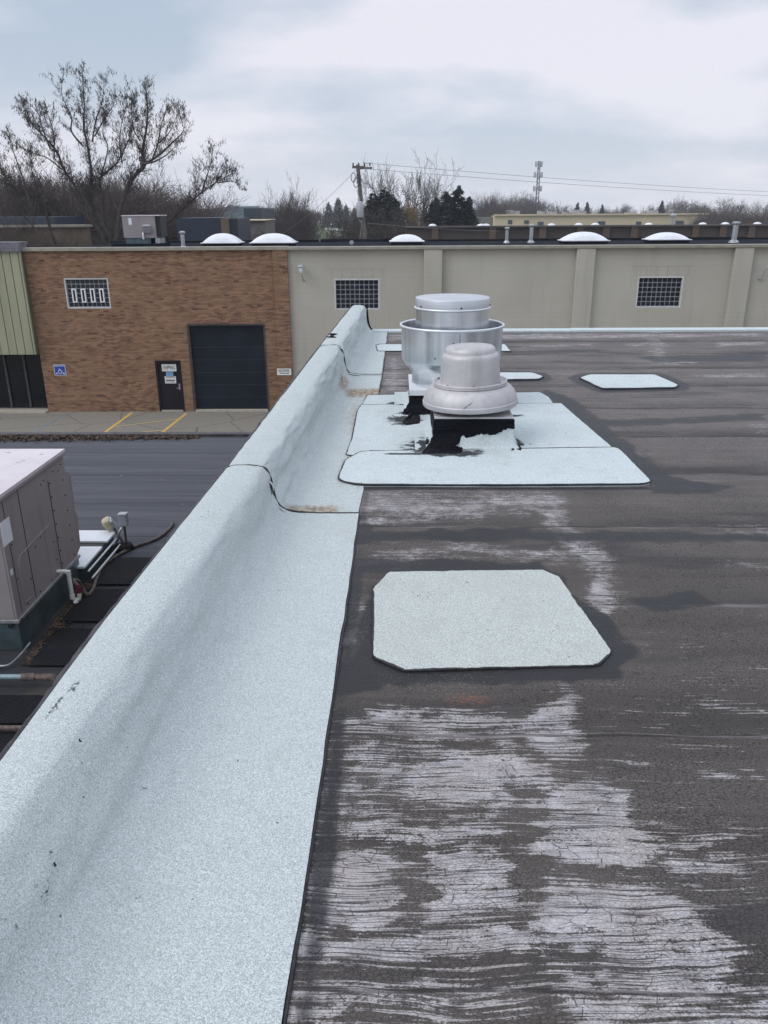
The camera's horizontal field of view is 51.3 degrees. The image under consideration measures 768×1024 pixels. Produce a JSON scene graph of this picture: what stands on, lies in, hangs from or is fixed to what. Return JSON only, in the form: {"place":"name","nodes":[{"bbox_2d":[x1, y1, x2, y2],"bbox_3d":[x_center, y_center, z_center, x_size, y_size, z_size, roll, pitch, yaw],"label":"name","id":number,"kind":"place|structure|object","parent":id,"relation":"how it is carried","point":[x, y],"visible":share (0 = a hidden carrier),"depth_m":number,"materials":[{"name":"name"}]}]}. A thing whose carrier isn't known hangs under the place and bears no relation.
{"place":"outdoors","nodes":[
{"label":"outdoors","id":0,"kind":"place"},
{"bbox_2d":[0,411,266,431],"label":"parking lot","id":1,"kind":"structure","parent":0,"point":[191,421],"depth_m":32.21,"materials":[{"name":"concrete"}]},
{"bbox_2d":[104,413,187,431],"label":"yellow parking lines","id":2,"kind":"object","parent":1,"relation":"on","point":[164,430],"visible":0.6,"depth_m":32.06,"materials":[{"name":"paint"}]},
{"bbox_2d":[0,237,767,412],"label":"workshop building","id":3,"kind":"structure","parent":1,"relation":"on","point":[195,326],"depth_m":32.13,"materials":[{"name":"brown brick"}]},
{"bbox_2d":[53,365,65,374],"bbox_3d":[-13.488,-5.904,33.283,0.480,0.440,0.051,0,21,1],"label":"accessible parking sign","id":4,"kind":"object","parent":3,"relation":"attached to","point":[59,369],"visible":1,"depth_m":33.28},
{"bbox_2d":[63,278,110,308],"bbox_3d":[-11.931,-8.826,32.264,1.780,1.188,0.150,0,21,1],"label":"window","id":5,"kind":"structure","parent":3,"relation":"in","point":[81,293],"depth_m":32.25,"materials":[{"name":"black glass"}]},
{"bbox_2d":[111,215,170,246],"bbox_3d":[-10.998,-12.626,35.961,2.329,1.355,1.436,0,21,1],"label":"rooftop unit","id":6,"kind":"object","parent":3,"relation":"on","point":[144,230],"visible":1,"depth_m":35.53,"materials":[{"name":"paint"}]},
{"bbox_2d":[155,360,184,411],"bbox_3d":[-8.947,-5.271,33.495,1.070,2.151,0.133,0,21,1],"label":"shipping door","id":7,"kind":"structure","parent":3,"relation":"in","point":[168,372],"depth_m":33.50,"materials":[{"name":"metal"}]},
{"bbox_2d":[200,233,244,245],"bbox_3d":[-7.375,-12.459,36.595,1.793,0.552,1.300,0,21,1],"label":"dome skylight","id":8,"kind":"object","parent":3,"relation":"on","point":[222,239],"visible":1,"depth_m":36.11,"materials":[{"name":"plastic"}]},
{"bbox_2d":[186,324,269,411],"bbox_3d":[-6.434,-5.976,33.220,3.195,3.634,0.260,0,21,1],"label":"overhead door","id":9,"kind":"structure","parent":3,"relation":"in","point":[229,361],"depth_m":33.29,"materials":[{"name":"metal"}]},
{"bbox_2d":[249,233,297,245],"bbox_3d":[-4.838,-11.939,35.140,1.983,0.576,1.300,0,21,1],"label":"dome skylight","id":10,"kind":"object","parent":3,"relation":"on","point":[273,239],"visible":1,"depth_m":34.64,"materials":[{"name":"plastic"}]},
{"bbox_2d":[277,368,290,374],"bbox_3d":[-4.125,-5.790,33.041,0.580,0.270,0.018,0,21,1],"label":"receiving sign","id":11,"kind":"object","parent":3,"relation":"attached to","point":[287,371],"visible":1,"depth_m":33.04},
{"bbox_2d":[334,279,379,309],"bbox_3d":[-1.078,-8.740,32.107,1.810,1.210,0.150,0,21,1],"label":"window","id":12,"kind":"structure","parent":3,"relation":"in","point":[348,293],"depth_m":32.10,"materials":[{"name":"black glass"}]},
{"bbox_2d":[389,234,424,244],"bbox_3d":[1.050,-12.582,36.923,1.616,0.449,1.300,0,21,1],"label":"dome skylight","id":13,"kind":"object","parent":3,"relation":"on","point":[406,239],"visible":1,"depth_m":36.42,"materials":[{"name":"plastic"}]},
{"bbox_2d":[527,224,534,242],"bbox_3d":[6.937,-13.119,37.678,0.342,0.849,0.342,0,21,1],"label":"vent pipe","id":14,"kind":"object","parent":3,"relation":"on","point":[531,226],"visible":0.99,"depth_m":37.62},
{"bbox_2d":[557,232,610,244],"bbox_3d":[9.053,-12.436,36.292,2.137,0.524,1.300,0,21,1],"label":"dome skylight","id":15,"kind":"object","parent":3,"relation":"on","point":[578,238],"visible":1,"depth_m":35.81,"materials":[{"name":"plastic"}]},
{"bbox_2d":[635,276,683,307],"bbox_3d":[10.951,-8.765,31.870,1.799,1.205,0.150,0,21,1],"label":"window","id":16,"kind":"structure","parent":3,"relation":"in","point":[652,291],"depth_m":31.88,"materials":[{"name":"black glass"}]},
{"bbox_2d":[643,232,691,242],"bbox_3d":[13.134,-12.755,37.164,1.942,0.456,1.300,0,21,1],"label":"dome skylight","id":17,"kind":"object","parent":3,"relation":"on","point":[667,237],"visible":1,"depth_m":36.67,"materials":[{"name":"plastic"}]},
{"bbox_2d":[728,221,740,242],"bbox_3d":[16.042,-12.793,36.560,0.456,0.919,0.456,0,21,1],"label":"vent pipe","id":18,"kind":"object","parent":3,"relation":"on","point":[735,231],"visible":1,"depth_m":36.48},
{"bbox_2d":[312,222,422,240],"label":"lawn","id":19,"kind":"structure","parent":0,"point":[329,231],"depth_m":277.82,"materials":[{"name":"green plant"}]},
{"bbox_2d":[0,0,767,220],"label":"sky","id":20,"kind":"structure","parent":0,"point":[666,94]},
{"bbox_2d":[405,224,767,240],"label":"brown clad building","id":21,"kind":"structure","parent":0,"point":[605,231],"depth_m":67.61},
{"label":"ground","id":22,"kind":"structure","parent":0,"visible":0},
{"bbox_2d":[0,157,65,216],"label":"bare tree","id":23,"kind":"object","parent":22,"relation":"on","point":[26,186],"visible":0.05,"depth_m":61.75,"materials":[{"name":"brown plant"}]},
{"bbox_2d":[0,202,69,246],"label":"bare shrub","id":24,"kind":"object","parent":22,"relation":"on","point":[11,235],"visible":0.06,"depth_m":48.09,"materials":[{"name":"brown plant"}]},
{"bbox_2d":[0,216,92,246],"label":"navy fascia building","id":25,"kind":"structure","parent":22,"relation":"on","point":[80,226],"depth_m":50.21,"materials":[{"name":"beige brick"}]},
{"bbox_2d":[0,162,98,216],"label":"bare shrub","id":26,"kind":"object","parent":22,"relation":"on","point":[33,201],"visible":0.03,"depth_m":59.80,"materials":[{"name":"brown plant"}]},
{"bbox_2d":[14,219,94,246],"bbox_3d":[-18.840,-13.087,46.910,8.745,7.812,6.781,-12,24,-29],"label":"bare shrub","id":27,"kind":"object","parent":22,"relation":"on","point":[54,239],"depth_m":45.47,"materials":[{"name":"brown plant"}]},
{"bbox_2d":[0,162,142,216],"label":"bare shrub","id":28,"kind":"object","parent":22,"relation":"on","point":[23,199],"visible":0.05,"depth_m":60.71,"materials":[{"name":"brown plant"}]},
{"bbox_2d":[6,167,137,216],"bbox_3d":[-24.227,-21.746,63.999,12.032,11.803,12.764,14,25,34],"label":"bare tree","id":29,"kind":"object","parent":22,"relation":"on","point":[65,191],"visible":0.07,"depth_m":60.66,"materials":[{"name":"brown plant"}]},
{"bbox_2d":[31,221,114,246],"bbox_3d":[-18.356,-13.427,47.738,6.901,7.520,6.816,-2,21,-4],"label":"bare shrub","id":30,"kind":"object","parent":22,"relation":"on","point":[85,241],"visible":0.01,"depth_m":47.11,"materials":[{"name":"brown plant"}]},
{"bbox_2d":[25,184,145,239],"bbox_3d":[-22.830,-20.419,62.538,10.898,10.221,11.034,-16,26,-36],"label":"bare shrub","id":31,"kind":"object","parent":22,"relation":"on","point":[88,206],"visible":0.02,"depth_m":59.82,"materials":[{"name":"brown plant"}]},
{"bbox_2d":[0,172,189,244],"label":"bare shrub","id":32,"kind":"object","parent":22,"relation":"on","point":[75,205],"visible":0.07,"depth_m":57.96,"materials":[{"name":"brown plant"}]},
{"bbox_2d":[6,168,199,241],"bbox_3d":[-21.699,-20.451,61.859,14.388,11.238,18.554,14,25,33],"label":"bare shrub","id":33,"kind":"object","parent":22,"relation":"on","point":[91,207],"visible":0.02,"depth_m":59.05,"materials":[{"name":"brown plant"}]},
{"bbox_2d":[42,169,170,239],"bbox_3d":[-21.470,-21.044,62.905,12.808,11.123,12.968,-12,24,-29],"label":"bare shrub","id":34,"kind":"object","parent":22,"relation":"on","point":[85,201],"visible":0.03,"depth_m":59.62,"materials":[{"name":"brown plant"}]},
{"bbox_2d":[60,164,176,200],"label":"bare shrub","id":35,"kind":"object","parent":22,"relation":"on","point":[138,183],"depth_m":81.14,"materials":[{"name":"brown plant"}]},
{"bbox_2d":[0,57,250,244],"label":"bare tree","id":36,"kind":"object","parent":22,"relation":"on","point":[36,197],"visible":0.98,"depth_m":45.89,"materials":[{"name":"brown plant"}]},
{"bbox_2d":[0,432,251,731],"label":"lower roof","id":37,"kind":"structure","parent":22,"relation":"on","point":[153,488],"depth_m":10.75,"materials":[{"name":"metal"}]},
{"bbox_2d":[0,732,16,752],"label":"walkway pad","id":38,"kind":"object","parent":37,"relation":"on","point":[6,738],"depth_m":5.49,"materials":[{"name":"rubber"}]},
{"bbox_2d":[0,725,21,730],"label":"rusty pipe","id":39,"kind":"object","parent":37,"relation":"on","point":[9,727],"depth_m":5.54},
{"bbox_2d":[0,642,30,666],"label":"grey metal conduit","id":40,"kind":"object","parent":37,"relation":"on","point":[19,655],"visible":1,"depth_m":6.46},
{"bbox_2d":[0,695,43,724],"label":"walkway pad","id":41,"kind":"object","parent":37,"relation":"on","point":[17,709],"depth_m":5.83,"materials":[{"name":"rubber"}]},
{"bbox_2d":[0,673,56,682],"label":"gas pipe","id":42,"kind":"object","parent":37,"relation":"on","point":[35,677],"visible":0.77,"depth_m":6.05,"materials":[{"name":"metal"}]},
{"bbox_2d":[0,449,81,649],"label":"rooftop unit","id":43,"kind":"object","parent":37,"relation":"on","point":[40,556],"visible":1,"depth_m":6.89,"materials":[{"name":"paint"}]},
{"bbox_2d":[21,583,97,664],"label":"dirt and leaves","id":44,"kind":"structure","parent":37,"relation":"on","point":[41,642],"depth_m":6.94,"materials":[{"name":"brown plant"}]},
{"bbox_2d":[28,628,92,666],"bbox_3d":[-2.506,1.122,6.661,0.660,0.018,0.600,0,21,1],"label":"walkway pad","id":45,"kind":"object","parent":37,"relation":"on","point":[60,647],"visible":0.45,"depth_m":6.63,"materials":[{"name":"rubber"}]},
{"bbox_2d":[61,589,125,622],"bbox_3d":[-2.508,0.857,7.363,0.690,0.018,0.640,0,21,1],"label":"walkway pad","id":46,"kind":"object","parent":37,"relation":"on","point":[96,605],"visible":0.54,"depth_m":7.32,"materials":[{"name":"rubber"}]},
{"bbox_2d":[77,530,120,582],"bbox_3d":[-3.462,0.451,8.222,1.270,0.190,0.940,0,21,1],"label":"curb cap","id":47,"kind":"object","parent":37,"relation":"on","point":[97,547],"visible":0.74,"depth_m":8.22,"materials":[{"name":"white metal"}]},
{"bbox_2d":[0,434,200,441],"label":"leaf litter","id":48,"kind":"object","parent":37,"relation":"on","point":[11,438],"visible":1,"depth_m":12.76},
{"bbox_2d":[101,512,133,552],"bbox_3d":[-2.979,0.349,8.173,0.348,0.410,1.053,6,21,15],"label":"conduit stand","id":49,"kind":"object","parent":37,"relation":"on","point":[109,523],"visible":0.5,"depth_m":8.52,"materials":[{"name":"metal"}]},
{"bbox_2d":[72,522,173,596],"bbox_3d":[-2.714,0.391,8.327,0.257,0.215,2.010,4,21,11],"label":"condensate hose","id":50,"kind":"object","parent":37,"relation":"on","point":[78,584],"visible":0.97,"depth_m":8.08,"materials":[{"name":"rubber"}]},
{"bbox_2d":[97,557,151,585],"bbox_3d":[-2.505,0.593,8.062,0.610,0.018,0.645,0,21,1],"label":"walkway pad","id":51,"kind":"object","parent":37,"relation":"on","point":[122,571],"visible":0.56,"depth_m":8.03,"materials":[{"name":"rubber"}]},
{"bbox_2d":[71,164,206,243],"bbox_3d":[-19.369,-20.855,62.208,12.132,11.743,15.645,-6,21,-14],"label":"bare shrub","id":52,"kind":"object","parent":22,"relation":"on","point":[142,213],"visible":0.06,"depth_m":59.40,"materials":[{"name":"brown plant"}]},
{"bbox_2d":[59,168,249,244],"bbox_3d":[-18.042,-20.731,62.275,15.364,10.938,15.556,16,26,36],"label":"bare shrub","id":53,"kind":"object","parent":22,"relation":"on","point":[139,201],"visible":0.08,"depth_m":58.82,"materials":[{"name":"brown plant"}]},
{"bbox_2d":[108,171,251,225],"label":"bare shrub","id":54,"kind":"object","parent":22,"relation":"on","point":[189,197],"visible":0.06,"depth_m":67.11,"materials":[{"name":"brown plant"}]},
{"bbox_2d":[143,190,219,240],"bbox_3d":[-15.078,-20.020,62.676,13.334,9.697,10.340,13,25,32],"label":"bare shrub","id":55,"kind":"object","parent":22,"relation":"on","point":[171,229],"visible":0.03,"depth_m":60.92,"materials":[{"name":"brown plant"}]},
{"bbox_2d":[176,217,250,240],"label":"navy box building","id":56,"kind":"structure","parent":22,"relation":"on","point":[199,228],"depth_m":54.01,"materials":[{"name":"blue metal"}]},
{"bbox_2d":[203,206,275,232],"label":"grey blue factory","id":57,"kind":"structure","parent":22,"relation":"on","point":[254,212],"depth_m":86.57,"materials":[{"name":"metal"}]},
{"bbox_2d":[250,219,275,239],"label":"tan building","id":58,"kind":"structure","parent":22,"relation":"on","point":[267,225],"depth_m":75.76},
{"bbox_2d":[258,200,296,237],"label":"bare shrub","id":59,"kind":"object","parent":22,"relation":"on","point":[280,228],"visible":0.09,"depth_m":101.58,"materials":[{"name":"brown plant"}]},
{"bbox_2d":[274,168,312,216],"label":"bare tree","id":60,"kind":"object","parent":22,"relation":"on","point":[292,195],"visible":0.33,"depth_m":110.90,"materials":[{"name":"brown plant"}]},
{"bbox_2d":[262,191,326,239],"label":"bare shrub","id":61,"kind":"object","parent":22,"relation":"on","point":[278,209],"visible":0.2,"depth_m":104.46,"materials":[{"name":"brown plant"}]},
{"bbox_2d":[277,199,320,239],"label":"bare shrub","id":62,"kind":"object","parent":22,"relation":"on","point":[301,224],"visible":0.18,"depth_m":104.70,"materials":[{"name":"brown plant"}]},
{"bbox_2d":[275,192,333,241],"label":"bare shrub","id":63,"kind":"object","parent":22,"relation":"on","point":[300,228],"visible":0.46,"depth_m":102.51,"materials":[{"name":"brown plant"}]},
{"bbox_2d":[318,200,332,236],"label":"bare tree","id":64,"kind":"object","parent":22,"relation":"on","point":[324,215],"visible":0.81,"depth_m":160.12,"materials":[{"name":"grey plant"}]},
{"bbox_2d":[319,202,333,226],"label":"spruce tree","id":65,"kind":"object","parent":22,"relation":"on","point":[328,207],"visible":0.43,"depth_m":313.35,"materials":[{"name":"green plant"}]},
{"bbox_2d":[329,198,346,227],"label":"spruce tree","id":66,"kind":"object","parent":22,"relation":"on","point":[338,203],"visible":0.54,"depth_m":308.20,"materials":[{"name":"green plant"}]},
{"bbox_2d":[340,205,351,226],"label":"spruce tree","id":67,"kind":"object","parent":22,"relation":"on","point":[345,210],"visible":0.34,"depth_m":308.61,"materials":[{"name":"green plant"}]},
{"bbox_2d":[312,203,391,238],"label":"bare shrub","id":68,"kind":"object","parent":22,"relation":"on","point":[339,228],"visible":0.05,"depth_m":82.25,"materials":[{"name":"brown plant"}]},
{"bbox_2d":[332,213,384,238],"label":"bare shrub","id":69,"kind":"object","parent":22,"relation":"on","point":[357,231],"visible":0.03,"depth_m":74.57,"materials":[{"name":"brown plant"}]},
{"bbox_2d":[351,163,371,238],"bbox_3d":[-1.454,-16.956,52.196,1.684,10.744,0.860,-15,25,-33],"label":"utility pole","id":70,"kind":"object","parent":22,"relation":"on","point":[360,209],"visible":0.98,"depth_m":50.98,"materials":[{"name":"wood"}]},
{"bbox_2d":[371,163,765,191],"bbox_3d":[24.002,-27.812,67.620,62.254,1.636,0.024,-14,25,-33],"label":"power line","id":71,"kind":"object","parent":70,"relation":"attached to","point":[558,178],"visible":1,"depth_m":60.16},
{"bbox_2d":[372,169,767,195],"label":"power line","id":72,"kind":"object","parent":70,"relation":"attached to","point":[558,183],"visible":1,"depth_m":60.29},
{"bbox_2d":[350,191,381,231],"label":"spruce tree","id":73,"kind":"object","parent":22,"relation":"on","point":[370,201],"visible":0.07,"depth_m":93.91,"materials":[{"name":"green plant"}]},
{"bbox_2d":[352,154,382,213],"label":"bare tree","id":74,"kind":"object","parent":22,"relation":"on","point":[368,188],"visible":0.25,"depth_m":114.21,"materials":[{"name":"brown plant"}]},
{"bbox_2d":[329,195,428,238],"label":"bare shrub","id":75,"kind":"object","parent":22,"relation":"on","point":[369,215],"visible":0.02,"depth_m":78.31,"materials":[{"name":"brown plant"}]},
{"bbox_2d":[337,196,422,238],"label":"bare shrub","id":76,"kind":"object","parent":22,"relation":"on","point":[392,234],"visible":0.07,"depth_m":76.86,"materials":[{"name":"brown plant"}]},
{"bbox_2d":[366,187,402,232],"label":"spruce tree","id":77,"kind":"object","parent":22,"relation":"on","point":[383,194],"visible":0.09,"depth_m":92.74,"materials":[{"name":"green plant"}]},
{"bbox_2d":[361,159,417,218],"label":"bare tree","id":78,"kind":"object","parent":22,"relation":"on","point":[390,190],"visible":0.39,"depth_m":98.72,"materials":[{"name":"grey plant"}]},
{"bbox_2d":[377,194,408,230],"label":"spruce tree","id":79,"kind":"object","parent":22,"relation":"on","point":[395,201],"visible":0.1,"depth_m":92.13,"materials":[{"name":"green plant"}]},
{"bbox_2d":[381,209,423,232],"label":"bare shrub","id":80,"kind":"object","parent":22,"relation":"on","point":[404,222],"visible":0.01,"depth_m":79.08,"materials":[{"name":"brown plant"}]},
{"bbox_2d":[403,199,425,225],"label":"yellow leaved tree","id":81,"kind":"object","parent":22,"relation":"on","point":[413,209],"visible":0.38,"depth_m":89.47,"materials":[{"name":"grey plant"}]},
{"bbox_2d":[400,148,443,225],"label":"bare tree","id":82,"kind":"object","parent":22,"relation":"on","point":[420,189],"visible":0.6,"depth_m":104.74,"materials":[{"name":"brown plant"}]},
{"bbox_2d":[395,151,461,224],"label":"bare tree","id":83,"kind":"object","parent":22,"relation":"on","point":[425,203],"visible":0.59,"depth_m":102.68,"materials":[{"name":"brown plant"}]},
{"bbox_2d":[422,197,443,225],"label":"spruce tree","id":84,"kind":"object","parent":22,"relation":"on","point":[431,207],"visible":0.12,"depth_m":102.41,"materials":[{"name":"green plant"}]},
{"bbox_2d":[428,191,456,225],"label":"spruce tree","id":85,"kind":"object","parent":22,"relation":"on","point":[446,197],"visible":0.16,"depth_m":100.37,"materials":[{"name":"green plant"}]},
{"bbox_2d":[440,185,478,225],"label":"spruce tree","id":86,"kind":"object","parent":22,"relation":"on","point":[454,213],"visible":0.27,"depth_m":97.39,"materials":[{"name":"green plant"}]},
{"bbox_2d":[459,196,479,225],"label":"spruce tree","id":87,"kind":"object","parent":22,"relation":"on","point":[470,202],"visible":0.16,"depth_m":98.56,"materials":[{"name":"green plant"}]},
{"bbox_2d":[456,192,498,216],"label":"bare shrub","id":88,"kind":"object","parent":22,"relation":"on","point":[486,214],"visible":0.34,"depth_m":195.27,"materials":[{"name":"grey plant"}]},
{"bbox_2d":[478,187,515,216],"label":"bare shrub","id":89,"kind":"object","parent":22,"relation":"on","point":[495,207],"visible":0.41,"depth_m":195.58,"materials":[{"name":"grey plant"}]},
{"bbox_2d":[281,327,767,1023],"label":"flat roof building","id":90,"kind":"structure","parent":22,"relation":"on","point":[579,845],"depth_m":2.66,"materials":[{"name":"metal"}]},
{"bbox_2d":[0,305,387,1023],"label":"parapet wall","id":91,"kind":"structure","parent":90,"relation":"on","point":[162,815],"depth_m":2.46,"materials":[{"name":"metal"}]},
{"bbox_2d":[376,344,510,351],"bbox_3d":[0.756,-2.149,10.473,1.748,0.022,0.615,0,21,1],"label":"roof patch","id":92,"kind":"object","parent":90,"relation":"on","point":[396,347],"visible":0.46,"depth_m":10.42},
{"bbox_2d":[362,392,552,403],"bbox_3d":[0.690,-1.069,7.620,1.801,0.017,0.635,0,21,1],"label":"roof patch","id":93,"kind":"object","parent":90,"relation":"on","point":[532,397],"visible":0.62,"depth_m":7.63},
{"bbox_2d":[345,403,611,455],"bbox_3d":[0.735,-0.708,6.657,2.015,0.021,1.695,0,21,1],"label":"roof patch","id":94,"kind":"object","parent":90,"relation":"on","point":[383,427],"visible":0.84,"depth_m":6.56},
{"bbox_2d":[394,293,509,424],"bbox_3d":[0.609,-1.404,7.126,1.038,0.986,1.314,0,21,1],"label":"upblast roof fan","id":95,"kind":"object","parent":94,"relation":"on","point":[435,328],"visible":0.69,"depth_m":6.93},
{"bbox_2d":[413,343,530,453],"bbox_3d":[0.676,-0.911,6.165,0.878,0.742,0.898,0,21,1],"label":"dome roof fan","id":96,"kind":"object","parent":94,"relation":"on","point":[470,399],"visible":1,"depth_m":5.97},
{"bbox_2d":[371,569,611,671],"bbox_3d":[0.438,0.459,3.581,1.001,0.016,0.953,0,21,1],"label":"roof patch","id":97,"kind":"object","parent":90,"relation":"on","point":[451,620],"visible":1,"depth_m":3.49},
{"bbox_2d":[338,447,650,486],"bbox_3d":[0.734,-0.324,5.632,2.085,0.028,0.895,0,21,1],"label":"roof patch","id":98,"kind":"object","parent":90,"relation":"on","point":[574,467],"visible":0.97,"depth_m":5.54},
{"bbox_2d":[500,372,543,380],"bbox_3d":[1.329,-1.470,8.669,0.806,0.023,0.458,0,21,1],"label":"roof patch","id":99,"kind":"object","parent":90,"relation":"on","point":[515,376],"visible":0.47,"depth_m":8.64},
{"bbox_2d":[579,374,678,389],"bbox_3d":[2.555,-1.368,8.379,0.952,0.023,0.774,0,21,1],"label":"roof patch","id":100,"kind":"object","parent":90,"relation":"on","point":[624,381],"visible":1,"depth_m":8.35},
{"bbox_2d":[508,193,551,213],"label":"bare shrub","id":101,"kind":"object","parent":22,"relation":"on","point":[530,210],"visible":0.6,"depth_m":300.42,"materials":[{"name":"grey plant"}]},
{"bbox_2d":[533,161,542,204],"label":"cell tower","id":102,"kind":"structure","parent":22,"relation":"on","point":[539,187],"depth_m":331.08,"materials":[{"name":"metal"}]},
{"bbox_2d":[476,213,709,225],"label":"tan warehouse","id":103,"kind":"structure","parent":22,"relation":"on","point":[583,219],"depth_m":187.05,"materials":[{"name":"concrete"}]},
{"bbox_2d":[682,209,721,223],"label":"bare shrub","id":104,"kind":"object","parent":22,"relation":"on","point":[699,215],"visible":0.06,"depth_m":172.90,"materials":[{"name":"brown plant"}]},
{"bbox_2d":[688,200,720,215],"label":"bare shrub","id":105,"kind":"object","parent":22,"relation":"on","point":[704,210],"visible":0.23,"depth_m":289.81,"materials":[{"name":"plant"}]},
{"bbox_2d":[694,208,741,223],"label":"bare shrub","id":106,"kind":"object","parent":22,"relation":"on","point":[719,215],"visible":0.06,"depth_m":170.33,"materials":[{"name":"brown plant"}]},
{"bbox_2d":[697,210,757,223],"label":"bare shrub","id":107,"kind":"object","parent":22,"relation":"on","point":[720,219],"visible":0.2,"depth_m":149.11,"materials":[{"name":"brown plant"}]},
{"bbox_2d":[711,198,746,211],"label":"bare tree","id":108,"kind":"object","parent":22,"relation":"on","point":[720,202],"visible":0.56,"depth_m":312.16,"materials":[{"name":"grey plant"}]},
{"bbox_2d":[730,211,766,223],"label":"bare shrub","id":109,"kind":"object","parent":22,"relation":"on","point":[752,221],"visible":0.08,"depth_m":140.59,"materials":[{"name":"brown plant"}]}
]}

